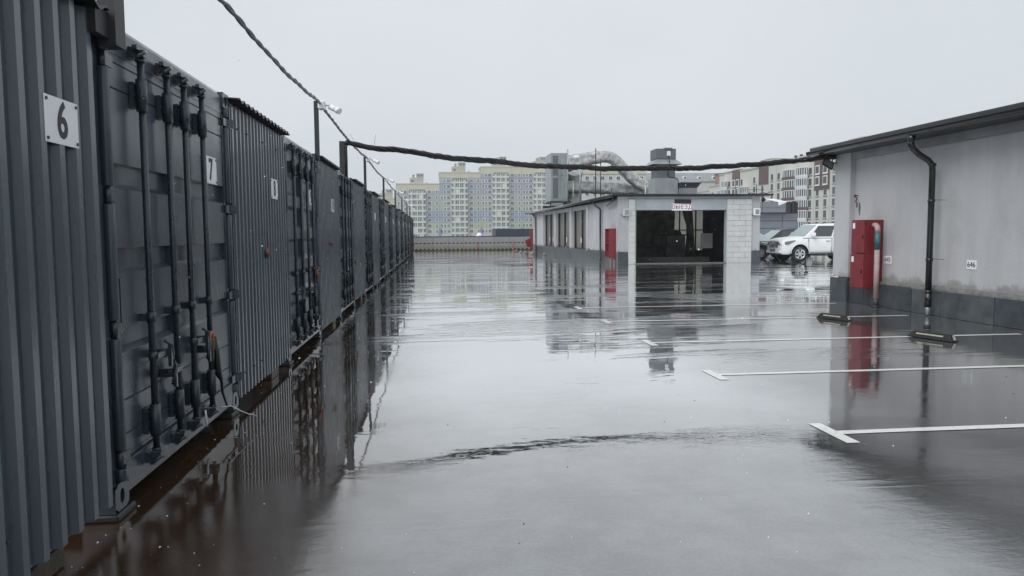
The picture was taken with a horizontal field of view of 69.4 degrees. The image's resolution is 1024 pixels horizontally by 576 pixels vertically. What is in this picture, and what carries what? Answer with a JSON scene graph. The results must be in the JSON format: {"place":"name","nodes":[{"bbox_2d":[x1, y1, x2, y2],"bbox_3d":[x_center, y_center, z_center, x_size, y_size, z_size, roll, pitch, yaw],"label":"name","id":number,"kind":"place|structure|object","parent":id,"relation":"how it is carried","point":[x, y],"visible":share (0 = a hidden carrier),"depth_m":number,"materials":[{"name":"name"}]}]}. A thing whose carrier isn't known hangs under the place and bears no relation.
{"place":"outdoors","nodes":[
{"label":"outdoors","id":0,"kind":"place"},
{"bbox_2d":[379,189,394,204],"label":"apartment block","id":1,"kind":"structure","parent":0,"point":[389,196],"depth_m":404.94,"materials":[{"name":"beige concrete"}]},
{"bbox_2d":[395,173,439,236],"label":"apartment block","id":2,"kind":"structure","parent":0,"point":[422,197],"depth_m":367.89,"materials":[{"name":"beige concrete"}]},
{"bbox_2d":[397,190,438,235],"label":"windows","id":3,"kind":"structure","parent":2,"relation":"in","point":[404,191],"depth_m":368.66,"materials":[{"name":"white glass"}]},
{"bbox_2d":[438,162,480,235],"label":"apartment block","id":4,"kind":"structure","parent":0,"point":[460,198],"depth_m":369.98,"materials":[{"name":"beige concrete"}]},
{"bbox_2d":[441,179,479,235],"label":"windows","id":5,"kind":"structure","parent":4,"relation":"in","point":[444,180],"depth_m":370.46,"materials":[{"name":"white glass"}]},
{"bbox_2d":[143,60,838,572],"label":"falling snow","id":6,"kind":"structure","parent":0,"point":[541,224],"depth_m":5.57,"materials":[{"name":"snow"}]},
{"bbox_2d":[478,157,521,235],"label":"apartment block","id":7,"kind":"structure","parent":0,"point":[501,196],"depth_m":372.11,"materials":[{"name":"beige concrete"}]},
{"bbox_2d":[482,173,520,235],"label":"windows","id":8,"kind":"structure","parent":7,"relation":"in","point":[489,174],"depth_m":372.55,"materials":[{"name":"white glass"}]},
{"bbox_2d":[492,229,529,235],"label":"dark roof shed","id":9,"kind":"structure","parent":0,"point":[510,232],"depth_m":75.31,"materials":[{"name":"grey metal"}]},
{"bbox_2d":[522,157,549,228],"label":"apartment block","id":10,"kind":"structure","parent":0,"point":[533,184],"depth_m":373.75,"materials":[{"name":"white concrete"}]},
{"bbox_2d":[523,173,532,226],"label":"windows","id":11,"kind":"structure","parent":10,"relation":"in","point":[530,174],"depth_m":374.01,"materials":[{"name":"white glass"}]},
{"bbox_2d":[53,249,1023,575],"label":"parking deck","id":12,"kind":"structure","parent":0,"point":[475,425],"depth_m":5.28,"materials":[{"name":"concrete"}]},
{"bbox_2d":[0,0,112,575],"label":"corrugated bay front","id":13,"kind":"object","parent":12,"relation":"on","point":[56,488],"visible":0.98,"depth_m":3.21,"materials":[{"name":"paint"}]},
{"bbox_2d":[43,93,78,148],"bbox_3d":[-2.015,-0.744,3.315,0.009,0.205,0.300,-1,4,-6],"label":"number plate","id":14,"kind":"object","parent":13,"relation":"attached to","point":[61,121],"visible":1,"depth_m":3.30,"materials":[{"name":"white"}]},
{"bbox_2d":[85,33,241,523],"bbox_3d":[-5.151,-0.135,4.685,6.114,2.645,2.454,-1,4,-6],"label":"shipping container","id":15,"kind":"object","parent":12,"relation":"on","point":[166,209],"visible":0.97,"depth_m":4.56,"materials":[{"name":"metal"}]},
{"bbox_2d":[86,0,125,49],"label":"camera post","id":16,"kind":"object","parent":15,"relation":"attached to","point":[106,28],"visible":0.95,"depth_m":3.71,"materials":[{"name":"grey"}]},
{"bbox_2d":[218,0,410,208],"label":"twisted cable","id":17,"kind":"object","parent":16,"relation":"attached to","point":[238,18],"visible":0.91,"depth_m":7.71,"materials":[{"name":"black plastic"}]},
{"bbox_2d":[104,44,187,464],"bbox_3d":[-2.128,-0.177,4.374,0.164,2.389,0.910,-1,4,-6],"label":"container door","id":18,"kind":"structure","parent":15,"relation":"in","point":[154,400],"depth_m":4.29,"materials":[{"name":"paint"}]},
{"bbox_2d":[170,72,231,431],"bbox_3d":[-2.238,-0.256,5.435,0.164,2.389,1.270,-1,4,-6],"label":"container door","id":19,"kind":"structure","parent":15,"relation":"in","point":[197,127],"depth_m":5.30,"materials":[{"name":"paint"}]},
{"bbox_2d":[206,155,216,184],"bbox_3d":[-2.280,-0.892,5.601,0.009,0.205,0.300,-1,4,-6],"label":"number plate","id":20,"kind":"object","parent":15,"relation":"attached to","point":[211,171],"visible":0.65,"depth_m":5.61,"materials":[{"name":"white"}]},
{"bbox_2d":[210,331,214,350],"bbox_3d":[-2.149,0.377,5.289,0.032,0.143,0.091,-1,4,-6],"label":"padlock","id":21,"kind":"object","parent":15,"relation":"attached to","point":[212,341],"visible":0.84,"depth_m":5.28,"materials":[{"name":"metal"}]},
{"bbox_2d":[214,336,227,405],"bbox_3d":[-2.176,0.630,5.510,0.059,0.566,0.185,-1,4,-7],"label":"black strap","id":22,"kind":"object","parent":15,"relation":"hanging from","point":[217,365],"visible":0.94,"depth_m":5.44,"materials":[{"name":"black"}]},
{"bbox_2d":[226,97,289,397],"bbox_3d":[-3.157,-0.378,7.201,1.600,2.728,2.170,-1,4,-6],"label":"corrugated bay front","id":23,"kind":"object","parent":12,"relation":"on","point":[262,321],"visible":0.66,"depth_m":7.03,"materials":[{"name":"paint"}]},
{"bbox_2d":[271,178,277,199],"bbox_3d":[-2.484,-1.034,7.741,0.009,0.205,0.300,-1,4,-6],"label":"number plate","id":24,"kind":"object","parent":23,"relation":"attached to","point":[274,190],"visible":1,"depth_m":7.72,"materials":[{"name":"white"}]},
{"bbox_2d":[279,135,322,366],"bbox_3d":[-5.624,-0.471,9.248,6.114,2.645,2.454,-1,4,-6],"label":"shipping container","id":25,"kind":"object","parent":12,"relation":"on","point":[302,171],"visible":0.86,"depth_m":9.27,"materials":[{"name":"metal"}]},
{"bbox_2d":[285,143,307,346],"bbox_3d":[-2.611,-0.519,9.019,0.164,2.389,1.075,-1,4,-6],"label":"container door","id":26,"kind":"structure","parent":25,"relation":"in","point":[297,273],"depth_m":8.98,"materials":[{"name":"paint"}]},
{"bbox_2d":[302,152,318,335],"bbox_3d":[-2.721,-0.598,10.080,0.164,2.389,1.105,-1,4,-6],"label":"container door","id":27,"kind":"structure","parent":25,"relation":"in","point":[308,180],"depth_m":9.96,"materials":[{"name":"paint"}]},
{"bbox_2d":[314,101,341,160],"bbox_3d":[-2.633,-2.255,10.620,0.394,0.840,0.160,-1,4,-6],"label":"camera post","id":28,"kind":"object","parent":25,"relation":"on","point":[323,105],"visible":0.94,"depth_m":10.58,"materials":[{"name":"grey"}]},
{"bbox_2d":[316,155,341,329],"bbox_3d":[-3.630,-0.714,11.764,1.600,2.728,2.170,-1,4,-6],"label":"corrugated bay front","id":29,"kind":"object","parent":12,"relation":"on","point":[330,265],"visible":0.5,"depth_m":11.71,"materials":[{"name":"paint"}]},
{"bbox_2d":[336,170,355,319],"bbox_3d":[-6.097,-0.807,13.812,6.114,2.645,2.454,-1,4,-6],"label":"shipping container","id":30,"kind":"object","parent":12,"relation":"on","point":[346,239],"visible":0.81,"depth_m":13.82,"materials":[{"name":"metal"}]},
{"bbox_2d":[339,141,347,184],"bbox_3d":[-3.216,-2.396,14.184,0.167,0.821,0.108,-1,4,-6],"label":"cable post","id":31,"kind":"object","parent":30,"relation":"on","point":[343,156],"visible":0.89,"depth_m":14.13,"materials":[{"name":"grey"}]},
{"bbox_2d":[345,140,835,171],"bbox_3d":[1.876,-2.647,15.007,10.290,0.576,0.129,-1,4,-9],"label":"cable bundle","id":32,"kind":"object","parent":31,"relation":"hanging from","point":[568,166],"visible":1,"depth_m":14.91,"materials":[{"name":"black"}]},
{"bbox_2d":[338,174,349,307],"bbox_3d":[-3.082,-0.855,13.582,0.164,2.389,1.075,-1,4,-6],"label":"container door","id":33,"kind":"structure","parent":30,"relation":"in","point":[342,180],"depth_m":13.61,"materials":[{"name":"paint"}]},
{"bbox_2d":[346,178,354,302],"bbox_3d":[-3.192,-0.934,14.643,0.164,2.389,1.105,-1,4,-6],"label":"container door","id":34,"kind":"structure","parent":30,"relation":"in","point":[349,190],"depth_m":14.48,"materials":[{"name":"paint"}]},
{"bbox_2d":[352,179,365,299],"bbox_3d":[-4.104,-1.050,16.327,1.600,2.728,2.170,-1,4,-6],"label":"corrugated bay front","id":35,"kind":"object","parent":12,"relation":"on","point":[358,213],"visible":0.59,"depth_m":16.31,"materials":[{"name":"paint"}]},
{"bbox_2d":[362,187,374,296],"bbox_3d":[-6.575,-1.147,18.425,6.114,2.645,2.454,-1,4,-6],"label":"shipping container","id":36,"kind":"object","parent":12,"relation":"on","point":[368,245],"visible":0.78,"depth_m":18.39,"materials":[{"name":"metal"}]},
{"bbox_2d":[364,190,370,288],"bbox_3d":[-3.563,-1.195,18.195,0.164,2.389,1.075,-1,4,-6],"label":"container door","id":37,"kind":"structure","parent":36,"relation":"in","point":[366,194],"depth_m":18.17,"materials":[{"name":"paint"}]},
{"bbox_2d":[367,192,373,285],"bbox_3d":[-3.673,-1.273,19.256,0.164,2.389,1.105,-1,4,-6],"label":"container door","id":38,"kind":"structure","parent":36,"relation":"in","point":[370,195],"depth_m":18.88,"materials":[{"name":"paint"}]},
{"bbox_2d":[363,157,379,189],"bbox_3d":[-3.389,-2.772,17.913,0.394,0.800,0.160,-1,4,-6],"label":"camera post","id":39,"kind":"object","parent":36,"relation":"attached to","point":[365,160],"visible":0.93,"depth_m":17.87,"materials":[{"name":"grey"}]},
{"bbox_2d":[372,191,380,285],"bbox_3d":[-4.582,-1.389,20.940,1.600,2.728,2.170,-1,4,-6],"label":"corrugated bay front","id":40,"kind":"object","parent":12,"relation":"on","point":[375,209],"visible":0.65,"depth_m":20.98,"materials":[{"name":"paint"}]},
{"bbox_2d":[378,197,385,283],"bbox_3d":[-7.048,-1.483,22.988,6.114,2.645,2.454,-1,4,-6],"label":"shipping container","id":41,"kind":"object","parent":12,"relation":"on","point":[382,240],"visible":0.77,"depth_m":22.94,"materials":[{"name":"metal"}]},
{"bbox_2d":[379,199,383,277],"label":"container door","id":42,"kind":"structure","parent":41,"relation":"in","point":[380,200],"depth_m":22.72,"materials":[{"name":"paint"}]},
{"bbox_2d":[382,200,385,274],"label":"container door","id":43,"kind":"structure","parent":41,"relation":"in","point":[384,273],"depth_m":23.52,"materials":[{"name":"paint"}]},
{"bbox_2d":[382,177,394,201],"bbox_3d":[-4.058,-3.242,24.361,0.394,0.790,0.160,-1,4,-6],"label":"camera post","id":44,"kind":"object","parent":41,"relation":"on","point":[387,179],"visible":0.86,"depth_m":24.33,"materials":[{"name":"grey"}]},
{"bbox_2d":[384,199,389,276],"bbox_3d":[-5.055,-1.725,25.503,1.600,2.728,2.170,-1,4,-6],"label":"corrugated bay front","id":45,"kind":"object","parent":12,"relation":"on","point":[386,223],"visible":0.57,"depth_m":25.58,"materials":[{"name":"paint"}]},
{"bbox_2d":[388,203,393,274],"bbox_3d":[-7.521,-1.819,27.551,6.114,2.645,2.454,-1,4,-6],"label":"shipping container","id":46,"kind":"object","parent":12,"relation":"on","point":[391,251],"visible":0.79,"depth_m":27.52,"materials":[{"name":"metal"}]},
{"bbox_2d":[388,205,392,269],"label":"container door","id":47,"kind":"structure","parent":46,"relation":"in","point":[389,206],"depth_m":27.22,"materials":[{"name":"paint"}]},
{"bbox_2d":[391,206,393,268],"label":"container door","id":48,"kind":"structure","parent":46,"relation":"in","point":[391,206],"depth_m":28.01,"materials":[{"name":"paint"}]},
{"bbox_2d":[392,205,396,269],"bbox_3d":[-5.528,-2.061,30.067,1.600,2.728,2.170,-1,4,-6],"label":"corrugated bay front","id":49,"kind":"object","parent":12,"relation":"on","point":[394,238],"visible":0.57,"depth_m":30.25,"materials":[{"name":"paint"}]},
{"bbox_2d":[395,208,399,268],"bbox_3d":[-7.995,-2.155,32.114,6.114,2.645,2.454,-1,4,-6],"label":"shipping container","id":50,"kind":"object","parent":12,"relation":"on","point":[397,236],"visible":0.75,"depth_m":32.05,"materials":[{"name":"paint"}]},
{"bbox_2d":[395,209,398,264],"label":"container door","id":51,"kind":"structure","parent":50,"relation":"in","point":[397,253],"depth_m":31.66,"materials":[{"name":"paint"}]},
{"bbox_2d":[398,209,401,264],"bbox_3d":[-6.001,-2.397,34.630,1.600,2.728,2.170,-1,4,-6],"label":"corrugated bay front","id":52,"kind":"object","parent":12,"relation":"on","point":[399,230],"visible":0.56,"depth_m":34.83,"materials":[{"name":"paint"}]},
{"bbox_2d":[400,211,403,264],"bbox_3d":[-8.468,-2.491,36.678,6.114,2.645,2.454,-1,4,-6],"label":"shipping container","id":53,"kind":"object","parent":12,"relation":"on","point":[401,227],"visible":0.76,"depth_m":36.45,"materials":[{"name":"paint"}]},
{"bbox_2d":[400,212,402,260],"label":"container door","id":54,"kind":"structure","parent":53,"relation":"in","point":[400,212],"depth_m":36.18,"materials":[{"name":"paint"}]},
{"bbox_2d":[403,212,404,261],"bbox_3d":[-6.474,-2.733,39.193,1.600,2.728,2.170,-1,4,-6],"label":"corrugated bay front","id":55,"kind":"object","parent":12,"relation":"on","point":[403,237],"visible":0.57,"depth_m":39.36,"materials":[{"name":"paint"}]},
{"bbox_2d":[404,214,406,260],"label":"shipping container","id":56,"kind":"object","parent":12,"relation":"on","point":[405,229],"visible":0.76,"depth_m":40.95,"materials":[{"name":"metal"}]},
{"bbox_2d":[404,214,406,257],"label":"container door","id":57,"kind":"structure","parent":56,"relation":"in","point":[404,214],"depth_m":40.78,"materials":[{"name":"paint"}]},
{"bbox_2d":[407,216,409,257],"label":"shipping container","id":58,"kind":"object","parent":12,"relation":"on","point":[408,237],"visible":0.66,"depth_m":45.34,"materials":[{"name":"paint"}]},
{"bbox_2d":[410,217,411,252],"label":"shipping container","id":59,"kind":"object","parent":12,"relation":"on","point":[410,234],"visible":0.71,"depth_m":50.63,"materials":[{"name":"metal"}]},
{"bbox_2d":[412,219,413,251],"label":"shipping container","id":60,"kind":"object","parent":12,"relation":"on","point":[413,234],"visible":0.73,"depth_m":55.19,"materials":[{"name":"metal"}]},
{"bbox_2d":[414,236,529,250],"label":"parapet wall","id":61,"kind":"structure","parent":12,"relation":"on","point":[500,245],"depth_m":65.45,"materials":[{"name":"grey"}]},
{"bbox_2d":[414,242,529,249],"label":"crash rail","id":62,"kind":"object","parent":12,"relation":"on","point":[477,243],"visible":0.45,"depth_m":65.04,"materials":[{"name":"grey metal"}]},
{"bbox_2d":[605,228,615,263],"bbox_3d":[4.765,-2.006,35.435,0.450,1.680,0.780,-1,4,-7],"label":"open hydrant cabinet","id":63,"kind":"object","parent":12,"relation":"on","point":[610,242],"visible":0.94,"depth_m":35.06,"materials":[{"name":"red metal"}]},
{"bbox_2d":[525,194,772,263],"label":"ramp building","id":64,"kind":"structure","parent":12,"relation":"on","point":[716,226],"depth_m":39.10,"materials":[{"name":"paint"}]},
{"bbox_2d":[525,229,532,249],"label":"hydrant cabinet","id":65,"kind":"object","parent":64,"relation":"attached to","point":[529,242],"visible":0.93,"depth_m":57.51,"materials":[{"name":"red metal"}]},
{"bbox_2d":[547,215,549,244],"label":"window pane","id":66,"kind":"structure","parent":64,"relation":"in","point":[548,216],"depth_m":53.11,"materials":[{"name":"glass"}]},
{"bbox_2d":[552,214,553,245],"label":"window pane","id":67,"kind":"structure","parent":64,"relation":"in","point":[553,214],"depth_m":51.53,"materials":[{"name":"glass"}]},
{"bbox_2d":[542,153,570,207],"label":"air handling unit","id":68,"kind":"object","parent":64,"relation":"on","point":[555,187],"visible":0.84,"depth_m":52.72,"materials":[{"name":"metal"}]},
{"bbox_2d":[568,151,647,192],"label":"foil duct","id":69,"kind":"object","parent":68,"relation":"attached to","point":[634,180],"visible":0.77,"depth_m":53.27,"materials":[{"name":"metal"}]},
{"bbox_2d":[568,181,647,194],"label":"foil duct","id":70,"kind":"object","parent":68,"relation":"attached to","point":[587,187],"visible":0.57,"depth_m":54.52,"materials":[{"name":"metal"}]},
{"bbox_2d":[560,213,563,246],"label":"window pane","id":71,"kind":"structure","parent":64,"relation":"in","point":[562,214],"depth_m":48.37,"materials":[{"name":"glass"}]},
{"bbox_2d":[566,212,568,246],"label":"window pane","id":72,"kind":"structure","parent":64,"relation":"in","point":[567,214],"depth_m":46.74,"materials":[{"name":"glass"}]},
{"bbox_2d":[563,170,582,212],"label":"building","id":73,"kind":"structure","parent":64,"relation":"on","point":[573,175],"depth_m":54.79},
{"bbox_2d":[576,211,580,247],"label":"window pane","id":74,"kind":"structure","parent":64,"relation":"in","point":[578,213],"depth_m":43.78,"materials":[{"name":"glass"}]},
{"bbox_2d":[579,157,580,200],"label":"support pole","id":75,"kind":"object","parent":64,"relation":"on","point":[579,180],"visible":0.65,"depth_m":49.93,"materials":[{"name":"metal"}]},
{"bbox_2d":[583,210,585,247],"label":"window pane","id":76,"kind":"structure","parent":64,"relation":"in","point":[584,212],"depth_m":42.28,"materials":[{"name":"glass"}]},
{"bbox_2d":[621,209,629,216],"bbox_3d":[5.277,-3.502,34.483,0.422,0.382,0.166,-1,4,-7],"label":"junction box","id":77,"kind":"object","parent":64,"relation":"attached to","point":[626,212],"visible":1,"depth_m":34.41,"materials":[{"name":"grey"}]},
{"bbox_2d":[646,148,681,193],"bbox_3d":[7.630,-5.797,37.331,1.530,2.420,1.428,-1,4,-7],"label":"exhaust stack","id":78,"kind":"object","parent":64,"relation":"on","point":[663,182],"visible":0.84,"depth_m":36.85,"materials":[{"name":"metal"}]},
{"bbox_2d":[674,211,678,229],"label":"window pane","id":79,"kind":"structure","parent":64,"relation":"in","point":[676,213],"depth_m":46.66,"materials":[{"name":"grey"}]},
{"bbox_2d":[672,203,691,210],"bbox_3d":[8.002,-3.812,34.805,1.005,0.330,0.016,-1,4,-7],"label":"exit sign","id":80,"kind":"object","parent":64,"relation":"attached to","point":[681,207],"visible":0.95,"depth_m":34.80,"materials":[{"name":"white"}]},
{"bbox_2d":[674,199,690,203],"bbox_3d":[8.027,-4.062,34.798,0.830,0.220,0.030,-1,4,-7],"label":"display box","id":81,"kind":"object","parent":64,"relation":"attached to","point":[682,201],"visible":1,"depth_m":34.78,"materials":[{"name":"black"}]},
{"bbox_2d":[680,211,685,245],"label":"window pane","id":82,"kind":"structure","parent":64,"relation":"in","point":[682,222],"depth_m":45.65,"materials":[{"name":"grey"}]},
{"bbox_2d":[679,180,700,193],"bbox_3d":[9.104,-5.125,38.401,1.140,0.900,1.140,-1,4,-7],"label":"roof vent","id":83,"kind":"object","parent":64,"relation":"on","point":[691,186],"visible":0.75,"depth_m":38.00,"materials":[{"name":"metal"}]},
{"bbox_2d":[696,210,702,249],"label":"window pane","id":84,"kind":"structure","parent":64,"relation":"in","point":[699,221],"depth_m":42.86,"materials":[{"name":"grey"}]},
{"bbox_2d":[753,208,759,215],"bbox_3d":[11.585,-3.599,35.204,0.422,0.382,0.166,-1,4,-7],"label":"junction box","id":85,"kind":"object","parent":64,"relation":"attached to","point":[756,211],"visible":1,"depth_m":35.13,"materials":[{"name":"white"}]},
{"bbox_2d":[575,303,831,308],"bbox_3d":[3.990,0.354,15.041,5.470,0.001,0.540,-1,4,-7],"label":"parking line","id":86,"kind":"object","parent":12,"relation":"on","point":[577,307],"visible":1,"depth_m":15.02,"materials":[{"name":"paint"}]},
{"bbox_2d":[601,315,908,322],"bbox_3d":[4.253,0.522,12.762,5.470,0.001,0.540,-1,4,-7],"label":"parking line","id":87,"kind":"object","parent":12,"relation":"on","point":[605,321],"visible":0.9,"depth_m":12.72,"materials":[{"name":"paint"}]},
{"bbox_2d":[759,233,775,258],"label":"parked sedan","id":88,"kind":"object","parent":12,"relation":"on","point":[763,248],"visible":0.16,"depth_m":40.24,"materials":[{"name":"grey paint"}]},
{"bbox_2d":[764,228,808,255],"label":"parked sedan","id":89,"kind":"object","parent":12,"relation":"on","point":[778,233],"visible":0.02,"depth_m":43.98,"materials":[{"name":"grey paint"}]},
{"bbox_2d":[766,223,833,261],"bbox_3d":[15.341,-2.311,37.057,4.830,1.897,2.277,-1,4,-7],"label":"parked suv","id":90,"kind":"object","parent":12,"relation":"on","point":[816,239],"visible":0.66,"depth_m":36.15,"materials":[{"name":"white paint"}]},
{"bbox_2d":[641,333,1017,345],"bbox_3d":[4.557,0.699,10.347,5.520,0.001,0.540,-1,4,-7],"label":"parking line","id":91,"kind":"object","parent":12,"relation":"on","point":[650,343],"visible":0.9,"depth_m":10.25,"materials":[{"name":"paint"}]},
{"bbox_2d":[816,313,851,320],"bbox_3d":[5.457,0.485,12.537,0.144,0.088,0.612,-3,5,-28],"label":"wheel stop","id":92,"kind":"object","parent":12,"relation":"on","point":[840,317],"visible":1,"depth_m":12.46,"materials":[{"name":"black rubber"}]},
{"bbox_2d":[702,365,1023,379],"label":"parking line","id":93,"kind":"object","parent":12,"relation":"on","point":[716,375],"visible":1,"depth_m":7.93,"materials":[{"name":"paint"}]},
{"bbox_2d":[871,223,880,307],"bbox_3d":[7.100,-0.447,14.450,0.169,1.651,0.244,-1,4,-7],"label":"stand pipe","id":94,"kind":"object","parent":12,"relation":"on","point":[875,299],"visible":1,"depth_m":14.38,"materials":[{"name":"grey"}]},
{"bbox_2d":[806,102,1023,329],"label":"plastered building","id":95,"kind":"structure","parent":12,"relation":"on","point":[943,199],"depth_m":12.73,"materials":[{"name":"paint"}]},
{"bbox_2d":[822,159,836,169],"bbox_3d":[6.812,-2.683,15.942,0.325,0.288,0.124,-1,4,-7],"label":"floodlight","id":96,"kind":"object","parent":95,"relation":"attached to","point":[828,164],"visible":0.85,"depth_m":15.90,"materials":[{"name":"black metal"}]},
{"bbox_2d":[850,253,882,288],"bbox_3d":[7.058,-0.347,14.768,0.410,0.685,0.472,-1,4,-7],"label":"hydrant cabinet","id":97,"kind":"object","parent":95,"relation":"attached to","point":[861,270],"visible":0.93,"depth_m":14.56,"materials":[{"name":"red metal"}]},
{"bbox_2d":[851,220,883,253],"bbox_3d":[7.060,-1.023,14.718,0.398,0.660,0.472,-1,4,-7],"label":"hydrant cabinet","id":98,"kind":"object","parent":95,"relation":"attached to","point":[862,237],"visible":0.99,"depth_m":14.51,"materials":[{"name":"red metal"}]},
{"bbox_2d":[884,256,891,263],"bbox_3d":[7.303,-0.548,14.377,0.011,0.150,0.220,-1,4,-7],"label":"bay number plate","id":99,"kind":"object","parent":95,"relation":"attached to","point":[887,259],"visible":1,"depth_m":14.38,"materials":[{"name":"white"}]},
{"bbox_2d":[966,260,976,269],"bbox_3d":[7.558,-0.381,12.168,0.011,0.150,0.220,-1,4,-7],"label":"bay number plate","id":100,"kind":"object","parent":95,"relation":"attached to","point":[971,264],"visible":1,"depth_m":12.16,"materials":[{"name":"white"}]},
{"bbox_2d":[808,423,1023,442],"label":"parking line","id":101,"kind":"object","parent":12,"relation":"on","point":[840,435],"visible":1,"depth_m":5.57,"materials":[{"name":"paint"}]},
{"bbox_2d":[907,330,958,341],"bbox_3d":[5.796,0.656,10.201,0.144,0.088,0.672,-2,5,-24],"label":"wheel stop","id":102,"kind":"object","parent":12,"relation":"on","point":[933,335],"visible":1,"depth_m":10.13,"materials":[{"name":"black rubber"}]},
{"bbox_2d":[67,309,1013,575],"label":"grit","id":103,"kind":"object","parent":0,"point":[347,455],"visible":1,"depth_m":4.75,"materials":[{"name":"grey"}]},
{"bbox_2d":[124,0,1023,197],"label":"sky","id":104,"kind":"structure","parent":0,"point":[706,81],"materials":[{"name":"grey"}]},
{"bbox_2d":[582,170,646,200],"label":"cream building","id":105,"kind":"structure","parent":0,"point":[608,176],"depth_m":265.29,"materials":[{"name":"beige concrete"}]},
{"bbox_2d":[646,173,716,211],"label":"mansard building","id":106,"kind":"structure","parent":0,"point":[706,180],"depth_m":309.13,"materials":[{"name":"metal"}]},
{"bbox_2d":[760,199,797,234],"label":"panelled building","id":107,"kind":"structure","parent":0,"point":[779,214],"depth_m":64.79,"materials":[{"name":"grey"}]},
{"bbox_2d":[697,136,865,228],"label":"long apartment building","id":108,"kind":"structure","parent":0,"point":[809,187],"depth_m":195.71,"materials":[{"name":"white concrete"}]},
{"label":"ground","id":109,"kind":"structure","parent":0,"visible":0},
{"bbox_2d":[714,173,723,184],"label":"brick chimney block","id":110,"kind":"structure","parent":109,"relation":"on","point":[716,178],"depth_m":272.69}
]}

